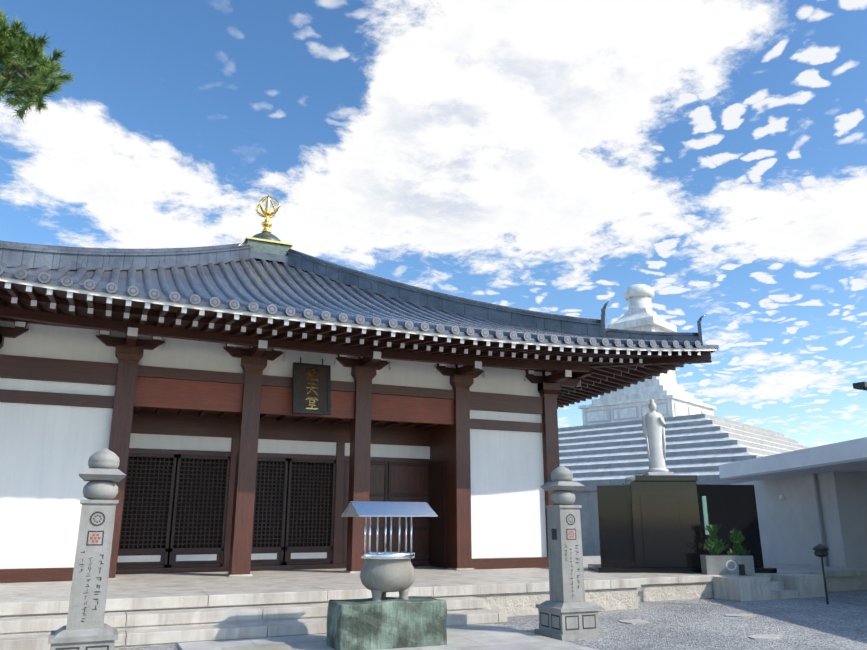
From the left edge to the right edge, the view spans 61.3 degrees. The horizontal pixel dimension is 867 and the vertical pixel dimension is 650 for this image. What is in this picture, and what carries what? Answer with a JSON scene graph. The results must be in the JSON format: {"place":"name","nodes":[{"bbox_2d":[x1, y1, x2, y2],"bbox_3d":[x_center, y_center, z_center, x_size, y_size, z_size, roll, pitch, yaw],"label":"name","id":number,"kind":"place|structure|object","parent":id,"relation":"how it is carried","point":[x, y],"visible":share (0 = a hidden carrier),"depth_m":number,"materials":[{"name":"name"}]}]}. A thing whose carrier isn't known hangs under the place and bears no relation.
{"place":"outdoors","nodes":[
{"label":"outdoors","id":0,"kind":"place"},
{"bbox_2d":[0,8,75,122],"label":"pine","id":1,"kind":"object","parent":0,"point":[40,64],"depth_m":4.97,"materials":[{"name":"green plant"}]},
{"bbox_2d":[177,623,596,649],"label":"paving","id":2,"kind":"structure","parent":0,"point":[492,636],"depth_m":9.82,"materials":[{"name":"grey stone"}]},
{"bbox_2d":[327,596,446,649],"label":"stone pedestal","id":3,"kind":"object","parent":2,"relation":"on","point":[384,623],"depth_m":9.44,"materials":[{"name":"green stone"}]},
{"bbox_2d":[341,501,437,600],"bbox_3d":[-0.617,3.065,9.954,1.120,1.287,0.807,7,-16,-23],"label":"burner","id":4,"kind":"object","parent":3,"relation":"on","point":[382,573],"visible":0.98,"depth_m":9.73,"materials":[{"name":"stone"}]},
{"bbox_2d":[0,0,866,446],"label":"sky","id":5,"kind":"structure","parent":0,"point":[560,157],"materials":[{"name":"blue"}]},
{"bbox_2d":[114,590,866,649],"bbox_3d":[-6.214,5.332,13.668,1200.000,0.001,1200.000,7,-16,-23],"label":"ground","id":6,"kind":"structure","parent":0,"point":[838,621],"depth_m":11.69,"materials":[{"name":"grey gravel"}]},
{"bbox_2d":[48,448,125,649],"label":"pillar","id":7,"kind":"structure","parent":6,"relation":"on","point":[86,627],"depth_m":8.16,"materials":[{"name":"grey stone"}]},
{"bbox_2d":[0,566,640,649],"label":"platform","id":8,"kind":"structure","parent":6,"relation":"on","point":[154,609],"depth_m":11.42,"materials":[{"name":"stone"}]},
{"bbox_2d":[0,317,580,582],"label":"facade","id":9,"kind":"structure","parent":8,"relation":"on","point":[232,464],"depth_m":16.40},
{"bbox_2d":[292,357,330,416],"bbox_3d":[-2.666,1.346,16.038,0.840,1.335,0.266,7,-16,-23],"label":"name board","id":10,"kind":"object","parent":9,"relation":"attached to","point":[311,388],"visible":1,"depth_m":15.99,"materials":[{"name":"black wood"}]},
{"bbox_2d":[0,194,718,408],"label":"hall roof","id":11,"kind":"structure","parent":9,"relation":"on","point":[274,291],"depth_m":16.40,"materials":[{"name":"grey tile"}]},
{"bbox_2d":[534,465,603,640],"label":"pillar","id":12,"kind":"structure","parent":6,"relation":"on","point":[566,611],"depth_m":10.76,"materials":[{"name":"grey stone"}]},
{"bbox_2d":[558,284,811,555],"bbox_3d":[12.801,5.231,43.665,20.700,15.994,20.700,-13,-20,41],"label":"stupa","id":13,"kind":"object","parent":6,"relation":"on","point":[605,444],"visible":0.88,"depth_m":36.40,"materials":[{"name":"grey stone"}]},
{"bbox_2d":[618,614,781,639],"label":"stepping stones","id":14,"kind":"object","parent":6,"relation":"on","point":[754,637],"visible":1,"depth_m":11.90,"materials":[{"name":"stone"}]},
{"bbox_2d":[538,556,866,601],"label":"terrace","id":15,"kind":"structure","parent":6,"relation":"on","point":[787,581],"depth_m":15.89,"materials":[{"name":"stone"}]},
{"bbox_2d":[588,472,776,572],"bbox_3d":[5.847,4.764,17.768,4.056,2.289,1.444,0,-15,2],"label":"monument","id":16,"kind":"object","parent":15,"relation":"on","point":[652,522],"visible":0.92,"depth_m":17.33,"materials":[{"name":"black stone"}]},
{"bbox_2d":[642,399,668,471],"bbox_3d":[5.501,2.747,18.205,0.536,1.833,0.528,7,-16,-23],"label":"statue","id":17,"kind":"object","parent":16,"relation":"on","point":[653,425],"visible":1,"depth_m":18.09,"materials":[{"name":"white stone"}]},
{"bbox_2d":[700,555,754,574],"bbox_3d":[6.596,5.380,16.444,1.110,0.410,0.815,7,-16,-23],"label":"planter","id":18,"kind":"object","parent":15,"relation":"on","point":[727,564],"visible":1,"depth_m":16.26,"materials":[{"name":"grey stone"}]},
{"bbox_2d":[699,524,749,554],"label":"planter shrubs","id":19,"kind":"object","parent":18,"relation":"in","point":[734,536],"visible":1,"depth_m":16.53,"materials":[{"name":"green plant"}]},
{"bbox_2d":[718,437,866,568],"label":"white building","id":20,"kind":"structure","parent":6,"relation":"on","point":[808,500],"depth_m":20.86,"materials":[{"name":"paint"}]},
{"bbox_2d":[812,544,828,603],"bbox_3d":[7.922,5.046,14.857,0.375,1.170,0.263,7,-16,-23],"label":"garden lantern","id":21,"kind":"object","parent":6,"relation":"on","point":[821,550],"visible":1,"depth_m":14.87,"materials":[{"name":"black metal"}]},
{"bbox_2d":[852,381,866,390],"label":"street lamp","id":22,"kind":"object","parent":6,"relation":"on","point":[861,385],"visible":1,"depth_m":13.48,"materials":[{"name":"black metal"}]}
]}

